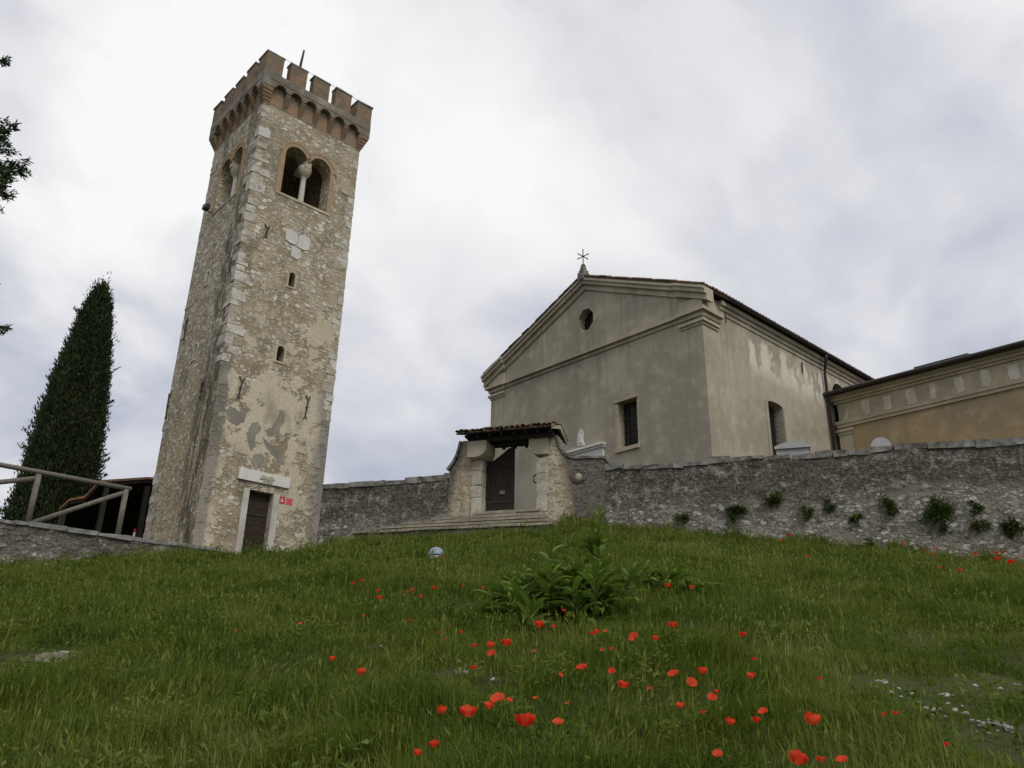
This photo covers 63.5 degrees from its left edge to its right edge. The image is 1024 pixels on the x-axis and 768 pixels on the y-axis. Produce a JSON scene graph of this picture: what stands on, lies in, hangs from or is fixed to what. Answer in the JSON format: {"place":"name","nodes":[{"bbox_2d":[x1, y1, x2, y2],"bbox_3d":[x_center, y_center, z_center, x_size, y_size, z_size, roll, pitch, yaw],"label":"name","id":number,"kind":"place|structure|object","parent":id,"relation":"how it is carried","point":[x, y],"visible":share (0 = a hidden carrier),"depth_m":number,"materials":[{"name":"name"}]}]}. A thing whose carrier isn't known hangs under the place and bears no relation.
{"place":"outdoors","nodes":[
{"label":"outdoors","id":0,"kind":"place"},
{"bbox_2d":[0,501,1023,767],"bbox_3d":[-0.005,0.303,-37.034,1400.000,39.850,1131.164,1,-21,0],"label":"ground","id":1,"kind":"structure","parent":0,"point":[1008,735],"depth_m":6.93,"materials":[{"name":"green plant"}]},
{"bbox_2d":[0,491,11,514],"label":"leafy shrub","id":2,"kind":"object","parent":1,"relation":"on","point":[4,503],"depth_m":40.22,"materials":[{"name":"green plant"}]},
{"bbox_2d":[0,55,33,335],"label":"conifer tree","id":3,"kind":"object","parent":1,"relation":"on","point":[14,169],"visible":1,"depth_m":14.00,"materials":[{"name":"green plant"}]},
{"bbox_2d":[3,650,80,661],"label":"stone slab","id":4,"kind":"structure","parent":1,"relation":"on","point":[43,655],"depth_m":8.11,"materials":[{"name":"grey stone"}]},
{"bbox_2d":[0,271,119,530],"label":"cypress tree","id":5,"kind":"object","parent":1,"relation":"on","point":[67,435],"visible":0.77,"depth_m":37.40,"materials":[{"name":"green plant"}]},
{"bbox_2d":[57,477,152,537],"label":"open shed","id":6,"kind":"structure","parent":1,"relation":"on","point":[137,506],"depth_m":35.16,"materials":[{"name":"wood"}]},
{"bbox_2d":[0,519,226,565],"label":"retaining wall","id":7,"kind":"structure","parent":1,"relation":"on","point":[18,538],"depth_m":24.94,"materials":[{"name":"grey stone"}]},
{"bbox_2d":[0,462,131,534],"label":"timber railing","id":8,"kind":"object","parent":7,"relation":"on","point":[36,478],"visible":0.94,"depth_m":25.39,"materials":[{"name":"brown wood"}]},
{"bbox_2d":[143,49,372,553],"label":"bell tower","id":9,"kind":"structure","parent":1,"relation":"on","point":[245,436],"depth_m":32.64,"materials":[{"name":"stone"}]},
{"bbox_2d":[191,341,197,361],"bbox_3d":[-12.491,-1.284,32.664,0.088,0.844,0.409,20,-28,-39],"label":"slit window frame","id":10,"kind":"structure","parent":9,"relation":"in","point":[193,358],"depth_m":32.64,"materials":[{"name":"white stone"}]},
{"bbox_2d":[202,203,211,212],"bbox_3d":[-13.021,-7.505,35.491,0.432,0.311,0.337,19,-28,-39],"label":"floodlight","id":11,"kind":"object","parent":9,"relation":"attached to","point":[206,207],"visible":1,"depth_m":35.36,"materials":[{"name":"black metal"}]},
{"bbox_2d":[204,269,210,286],"bbox_3d":[-12.447,-4.350,33.894,0.086,0.775,0.408,20,-28,-39],"label":"slit window frame","id":12,"kind":"structure","parent":9,"relation":"in","point":[209,270],"depth_m":33.87,"materials":[{"name":"white stone"}]},
{"bbox_2d":[241,492,269,552],"bbox_3d":[-9.321,5.245,29.802,0.924,2.692,0.077,20,-28,-39],"label":"door","id":13,"kind":"structure","parent":9,"relation":"in","point":[258,503],"depth_m":29.96,"materials":[{"name":"brown wood"}]},
{"bbox_2d":[273,344,286,364],"bbox_3d":[-8.980,-1.175,32.086,0.498,0.813,0.092,20,-28,-39],"label":"slit window frame","id":14,"kind":"structure","parent":9,"relation":"in","point":[275,355],"depth_m":32.06,"materials":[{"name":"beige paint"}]},
{"bbox_2d":[279,496,285,503],"bbox_3d":[-8.491,4.288,30.566,0.250,0.250,0.025,19,-28,-39],"label":"wall sign","id":15,"kind":"object","parent":9,"relation":"attached to","point":[281,500],"visible":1,"depth_m":30.56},
{"bbox_2d":[286,498,292,504],"bbox_3d":[-8.271,4.365,30.755,0.250,0.250,0.024,19,-28,-39],"label":"wall sign","id":16,"kind":"object","parent":9,"relation":"attached to","point":[289,501],"visible":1,"depth_m":30.75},
{"bbox_2d":[285,270,297,289],"bbox_3d":[-8.859,-4.197,33.299,0.464,0.805,0.088,20,-28,-39],"label":"slit window frame","id":17,"kind":"structure","parent":9,"relation":"in","point":[295,281],"depth_m":33.28,"materials":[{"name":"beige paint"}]},
{"bbox_2d":[329,656,335,694],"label":"poppy","id":18,"kind":"object","parent":1,"relation":"on","point":[331,658],"visible":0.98,"depth_m":6.36,"materials":[{"name":"red plant"}]},
{"bbox_2d":[329,738,368,767],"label":"broad leaf weed","id":19,"kind":"object","parent":1,"relation":"on","point":[349,748],"visible":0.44,"depth_m":4.96,"materials":[{"name":"green plant"}]},
{"bbox_2d":[357,667,365,700],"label":"poppy","id":20,"kind":"object","parent":1,"relation":"on","point":[361,671],"visible":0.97,"depth_m":6.08,"materials":[{"name":"red plant"}]},
{"bbox_2d":[317,473,449,544],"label":"boundary wall","id":21,"kind":"structure","parent":1,"relation":"on","point":[368,505],"depth_m":30.92,"materials":[{"name":"stone"}]},
{"bbox_2d":[414,749,421,765],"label":"poppy","id":22,"kind":"object","parent":1,"relation":"on","point":[417,752],"visible":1,"depth_m":4.00,"materials":[{"name":"red plant"}]},
{"bbox_2d":[429,739,438,759],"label":"poppy","id":23,"kind":"object","parent":1,"relation":"on","point":[434,743],"visible":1,"depth_m":3.96,"materials":[{"name":"red plant"}]},
{"bbox_2d":[428,547,444,558],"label":"garden dome","id":24,"kind":"structure","parent":1,"relation":"on","point":[437,552],"depth_m":18.58,"materials":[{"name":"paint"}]},
{"bbox_2d":[437,705,446,744],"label":"poppy","id":25,"kind":"object","parent":1,"relation":"on","point":[440,709],"visible":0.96,"depth_m":4.95,"materials":[{"name":"red plant"}]},
{"bbox_2d":[352,508,556,537],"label":"stone steps","id":26,"kind":"structure","parent":1,"relation":"on","point":[534,517],"depth_m":28.09,"materials":[{"name":"grey stone"}]},
{"bbox_2d":[459,704,476,751],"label":"poppy","id":27,"kind":"object","parent":1,"relation":"on","point":[467,710],"visible":0.99,"depth_m":4.51,"materials":[{"name":"red plant"}]},
{"bbox_2d":[484,701,493,745],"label":"poppy","id":28,"kind":"object","parent":1,"relation":"on","point":[488,704],"visible":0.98,"depth_m":4.70,"materials":[{"name":"red plant"}]},
{"bbox_2d":[485,641,494,683],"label":"poppy","id":29,"kind":"object","parent":1,"relation":"on","point":[490,644],"visible":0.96,"depth_m":6.76,"materials":[{"name":"red plant"}]},
{"bbox_2d":[487,649,504,684],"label":"poppy","id":30,"kind":"object","parent":1,"relation":"on","point":[490,652],"visible":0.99,"depth_m":6.08,"materials":[{"name":"red plant"}]},
{"bbox_2d":[490,692,511,754],"bbox_3d":[-0.047,1.994,4.811,0.087,0.408,0.091,-12,11,-1],"label":"poppy","id":31,"kind":"object","parent":1,"relation":"on","point":[497,696],"visible":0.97,"depth_m":4.79,"materials":[{"name":"red plant"}]},
{"bbox_2d":[501,638,511,685],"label":"poppy","id":32,"kind":"object","parent":1,"relation":"on","point":[506,642],"visible":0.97,"depth_m":6.64,"materials":[{"name":"red plant"}]},
{"bbox_2d":[0,521,1023,767],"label":"meadow weeds","id":33,"kind":"object","parent":1,"relation":"on","point":[574,721],"visible":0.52,"depth_m":6.92,"materials":[{"name":"green plant"}]},
{"bbox_2d":[0,511,1023,767],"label":"meadow herbs","id":34,"kind":"object","parent":1,"relation":"on","point":[766,647],"visible":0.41,"depth_m":9.22,"materials":[{"name":"green plant"}]},
{"bbox_2d":[514,712,535,767],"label":"poppy","id":35,"kind":"object","parent":1,"relation":"on","point":[526,719],"visible":0.98,"depth_m":4.48,"materials":[{"name":"red plant"}]},
{"bbox_2d":[446,421,608,524],"bbox_3d":[0.489,3.476,29.759,5.958,4.269,2.167,-6,-22,17],"label":"gateway","id":36,"kind":"object","parent":1,"relation":"on","point":[480,480],"visible":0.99,"depth_m":29.77,"materials":[{"name":"stone"}]},
{"bbox_2d":[485,447,514,510],"bbox_3d":[-0.463,3.552,30.264,1.140,2.550,0.103,-6,-22,17],"label":"door leaf","id":37,"kind":"structure","parent":36,"relation":"in","point":[500,478],"depth_m":30.22,"materials":[{"name":"brown wood"}]},
{"bbox_2d":[488,589,567,634],"bbox_3d":[0.163,2.593,9.118,0.900,0.590,0.813,-12,-25,30],"label":"broad leaf weed","id":38,"kind":"object","parent":1,"relation":"on","point":[521,608],"visible":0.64,"depth_m":9.03,"materials":[{"name":"green plant"}]},
{"bbox_2d":[534,620,543,650],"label":"poppy","id":39,"kind":"object","parent":1,"relation":"on","point":[540,623],"visible":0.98,"depth_m":8.02,"materials":[{"name":"red plant"}]},
{"bbox_2d":[472,531,616,621],"bbox_3d":[0.456,2.557,10.662,1.970,1.328,1.675,1,-21,0],"label":"broad leaf weed","id":40,"kind":"object","parent":1,"relation":"on","point":[504,589],"visible":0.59,"depth_m":10.49,"materials":[{"name":"green plant"}]},
{"bbox_2d":[552,717,563,766],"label":"poppy","id":41,"kind":"object","parent":1,"relation":"on","point":[557,721],"visible":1,"depth_m":4.52,"materials":[{"name":"red plant"}]},
{"bbox_2d":[575,663,591,702],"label":"poppy","id":42,"kind":"object","parent":1,"relation":"on","point":[581,666],"visible":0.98,"depth_m":6.13,"materials":[{"name":"red plant"}]},
{"bbox_2d":[535,544,649,623],"bbox_3d":[0.955,2.567,10.392,1.505,1.184,1.609,9,-22,-19],"label":"broad leaf weed","id":43,"kind":"object","parent":1,"relation":"on","point":[596,577],"visible":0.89,"depth_m":10.17,"materials":[{"name":"green plant"}]},
{"bbox_2d":[572,505,619,562],"bbox_3d":[1.625,3.043,16.304,1.012,1.200,1.020,-15,-27,36],"label":"broad leaf weed","id":44,"kind":"object","parent":1,"relation":"on","point":[596,537],"visible":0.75,"depth_m":16.23,"materials":[{"name":"green plant"}]},
{"bbox_2d":[608,667,617,702],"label":"poppy","id":45,"kind":"object","parent":1,"relation":"on","point":[611,670],"visible":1,"depth_m":5.83,"materials":[{"name":"red plant"}]},
{"bbox_2d":[617,680,628,729],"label":"poppy","id":46,"kind":"object","parent":1,"relation":"on","point":[622,684],"visible":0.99,"depth_m":5.59,"materials":[{"name":"red plant"}]},
{"bbox_2d":[629,632,651,658],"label":"poppy","id":47,"kind":"object","parent":1,"relation":"on","point":[633,636],"visible":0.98,"depth_m":6.98,"materials":[{"name":"red plant"}]},
{"bbox_2d":[652,635,659,655],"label":"poppy","id":48,"kind":"object","parent":1,"relation":"on","point":[654,637],"visible":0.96,"depth_m":6.75,"materials":[{"name":"red plant"}]},
{"bbox_2d":[611,545,722,589],"bbox_3d":[2.202,2.807,12.173,1.706,0.795,1.399,1,-21,0],"label":"broad leaf weed","id":49,"kind":"object","parent":1,"relation":"on","point":[664,576],"visible":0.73,"depth_m":11.99,"materials":[{"name":"green plant"}]},
{"bbox_2d":[668,621,677,651],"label":"poppy","id":50,"kind":"object","parent":1,"relation":"on","point":[673,624],"visible":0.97,"depth_m":7.15,"materials":[{"name":"red plant"}]},
{"bbox_2d":[667,669,684,701],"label":"poppy","id":51,"kind":"object","parent":1,"relation":"on","point":[671,672],"visible":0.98,"depth_m":5.93,"materials":[{"name":"red plant"}]},
{"bbox_2d":[481,249,873,509],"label":"church","id":52,"kind":"structure","parent":1,"relation":"on","point":[626,371],"depth_m":38.30,"materials":[{"name":"paint"}]},
{"bbox_2d":[577,307,593,332],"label":"round window","id":53,"kind":"structure","parent":52,"relation":"in","point":[589,321],"depth_m":41.21,"materials":[{"name":"beige stone"}]},
{"bbox_2d":[614,394,639,453],"bbox_3d":[5.284,1.821,37.163,0.566,2.506,1.371,19,-28,-39],"label":"barred window","id":54,"kind":"structure","parent":52,"relation":"in","point":[631,410],"depth_m":37.35,"materials":[{"name":"beige stone"}]},
{"bbox_2d":[765,400,788,455],"bbox_3d":[11.869,2.189,37.654,1.809,3.154,0.550,19,-28,-39],"label":"barred window","id":55,"kind":"structure","parent":52,"relation":"in","point":[769,413],"depth_m":37.94,"materials":[{"name":"beige stone"}]},
{"bbox_2d":[832,389,838,437],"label":"arched window","id":56,"kind":"structure","parent":52,"relation":"in","point":[835,407],"depth_m":43.17,"materials":[{"name":"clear glass"}]},
{"bbox_2d":[676,701,689,746],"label":"poppy","id":57,"kind":"object","parent":1,"relation":"on","point":[679,704],"visible":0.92,"depth_m":4.84,"materials":[{"name":"red plant"}]},
{"bbox_2d":[682,677,696,708],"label":"poppy","id":58,"kind":"object","parent":1,"relation":"on","point":[694,682],"visible":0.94,"depth_m":5.71,"materials":[{"name":"red plant"}]},
{"bbox_2d":[698,666,707,699],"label":"poppy","id":59,"kind":"object","parent":1,"relation":"on","point":[702,670],"visible":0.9,"depth_m":5.76,"materials":[{"name":"red plant"}]},
{"bbox_2d":[707,692,716,732],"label":"poppy","id":60,"kind":"object","parent":1,"relation":"on","point":[711,696],"visible":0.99,"depth_m":5.11,"materials":[{"name":"red plant"}]},
{"bbox_2d":[712,749,722,767],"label":"poppy","id":61,"kind":"object","parent":1,"relation":"on","point":[717,752],"visible":1,"depth_m":4.25,"materials":[{"name":"red plant"}]},
{"bbox_2d":[726,717,734,759],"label":"poppy","id":62,"kind":"object","parent":1,"relation":"on","point":[730,721],"visible":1,"depth_m":4.64,"materials":[{"name":"red plant"}]},
{"bbox_2d":[739,632,746,656],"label":"poppy","id":63,"kind":"object","parent":1,"relation":"on","point":[742,633],"visible":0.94,"depth_m":7.34,"materials":[{"name":"red plant"}]},
{"bbox_2d":[747,672,762,721],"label":"poppy","id":64,"kind":"object","parent":1,"relation":"on","point":[750,675],"visible":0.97,"depth_m":5.30,"materials":[{"name":"red plant"}]},
{"bbox_2d":[752,717,760,766],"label":"poppy","id":65,"kind":"object","parent":1,"relation":"on","point":[756,719],"visible":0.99,"depth_m":4.78,"materials":[{"name":"red plant"}]},
{"bbox_2d":[758,707,779,757],"bbox_3d":[1.523,2.071,4.862,0.060,0.352,0.062,-20,6,-3],"label":"poppy","id":66,"kind":"object","parent":1,"relation":"on","point":[761,710],"visible":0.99,"depth_m":4.86,"materials":[{"name":"red plant"}]},
{"bbox_2d":[774,440,809,458],"bbox_3d":[9.961,3.376,29.082,1.200,2.670,0.760,-6,-22,17],"label":"gabled tomb","id":67,"kind":"object","parent":1,"relation":"on","point":[793,447],"visible":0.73,"depth_m":29.17,"materials":[{"name":"stone"}]},
{"bbox_2d":[787,749,808,766],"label":"poppy","id":68,"kind":"object","parent":1,"relation":"on","point":[801,758],"visible":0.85,"depth_m":4.21,"materials":[{"name":"red plant"}]},
{"bbox_2d":[805,711,820,767],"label":"poppy","id":69,"kind":"object","parent":1,"relation":"on","point":[812,719],"visible":0.99,"depth_m":4.57,"materials":[{"name":"red plant"}]},
{"bbox_2d":[605,437,1023,560],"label":"boundary wall","id":70,"kind":"structure","parent":1,"relation":"on","point":[911,478],"depth_m":25.99,"materials":[{"name":"stone"}]},
{"bbox_2d":[674,512,689,526],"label":"wall plant","id":71,"kind":"object","parent":70,"relation":"attached to","point":[684,518],"depth_m":27.18,"materials":[{"name":"green plant"}]},
{"bbox_2d":[724,504,752,522],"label":"wall plant","id":72,"kind":"object","parent":70,"relation":"attached to","point":[733,511],"depth_m":26.73,"materials":[{"name":"green plant"}]},
{"bbox_2d":[761,490,782,510],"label":"wall plant","id":73,"kind":"object","parent":70,"relation":"attached to","point":[772,498],"depth_m":26.48,"materials":[{"name":"green plant"}]},
{"bbox_2d":[800,504,813,520],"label":"wall plant","id":74,"kind":"object","parent":70,"relation":"attached to","point":[807,513],"depth_m":26.06,"materials":[{"name":"green plant"}]},
{"bbox_2d":[821,498,838,514],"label":"wall plant","id":75,"kind":"object","parent":70,"relation":"attached to","point":[828,507],"depth_m":25.93,"materials":[{"name":"green plant"}]},
{"bbox_2d":[847,513,864,523],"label":"wall plant","id":76,"kind":"object","parent":70,"relation":"attached to","point":[854,517],"depth_m":25.54,"materials":[{"name":"green plant"}]},
{"bbox_2d":[863,536,876,546],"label":"wall plant","id":77,"kind":"object","parent":70,"relation":"attached to","point":[871,542],"depth_m":25.12,"materials":[{"name":"green plant"}]},
{"bbox_2d":[880,494,900,517],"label":"wall plant","id":78,"kind":"object","parent":70,"relation":"attached to","point":[890,504],"depth_m":25.33,"materials":[{"name":"green plant"}]},
{"bbox_2d":[920,494,959,529],"bbox_3d":[12.954,3.794,24.982,1.327,1.326,0.607,1,-21,0],"label":"wall plant","id":79,"kind":"object","parent":70,"relation":"attached to","point":[939,511],"depth_m":24.87,"materials":[{"name":"green plant"}]},
{"bbox_2d":[937,523,954,534],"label":"wall plant","id":80,"kind":"object","parent":70,"relation":"attached to","point":[943,526],"depth_m":24.71,"materials":[{"name":"green plant"}]},
{"bbox_2d":[967,498,984,517],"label":"wall plant","id":81,"kind":"object","parent":70,"relation":"attached to","point":[978,508],"depth_m":24.62,"materials":[{"name":"green plant"}]},
{"bbox_2d":[967,519,993,533],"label":"wall plant","id":82,"kind":"object","parent":70,"relation":"attached to","point":[978,525],"depth_m":24.44,"materials":[{"name":"green plant"}]},
{"bbox_2d":[999,516,1023,540],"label":"wall plant","id":83,"kind":"object","parent":70,"relation":"attached to","point":[1013,525],"depth_m":24.16,"materials":[{"name":"green plant"}]},
{"bbox_2d":[815,756,824,767],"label":"poppy","id":84,"kind":"object","parent":1,"relation":"on","point":[819,758],"visible":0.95,"depth_m":4.20,"materials":[{"name":"red plant"}]},
{"bbox_2d":[836,755,847,766],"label":"poppy","id":85,"kind":"object","parent":1,"relation":"on","point":[841,759],"visible":0.99,"depth_m":4.03,"materials":[{"name":"red plant"}]},
{"bbox_2d":[870,437,891,446],"bbox_3d":[12.846,3.164,28.486,0.680,2.730,0.160,-6,-22,17],"label":"rounded gravestone","id":86,"kind":"object","parent":1,"relation":"on","point":[880,441],"visible":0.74,"depth_m":28.85,"materials":[{"name":"stone"}]},
{"bbox_2d":[822,340,1023,453],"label":"side chapel","id":87,"kind":"structure","parent":1,"relation":"on","point":[977,395],"depth_m":37.84,"materials":[{"name":"paint"}]},
{"bbox_2d":[987,720,999,724],"bbox_3d":[3.394,2.386,5.836,0.081,0.038,0.062,5,-22,-10],"label":"meadow stone","id":88,"kind":"object","parent":1,"relation":"on","point":[992,723],"visible":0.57,"depth_m":5.81,"materials":[{"name":"grey stone"}]},
{"bbox_2d":[998,723,1008,729],"bbox_3d":[3.412,2.385,5.758,0.090,0.054,0.111,-15,-26,35],"label":"meadow stone","id":89,"kind":"object","parent":1,"relation":"on","point":[1005,726],"visible":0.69,"depth_m":5.72,"materials":[{"name":"grey stone"}]},
{"bbox_2d":[0,0,1023,518],"label":"sky","id":90,"kind":"structure","parent":0,"point":[849,173],"materials":[{"name":"white"}]}
]}

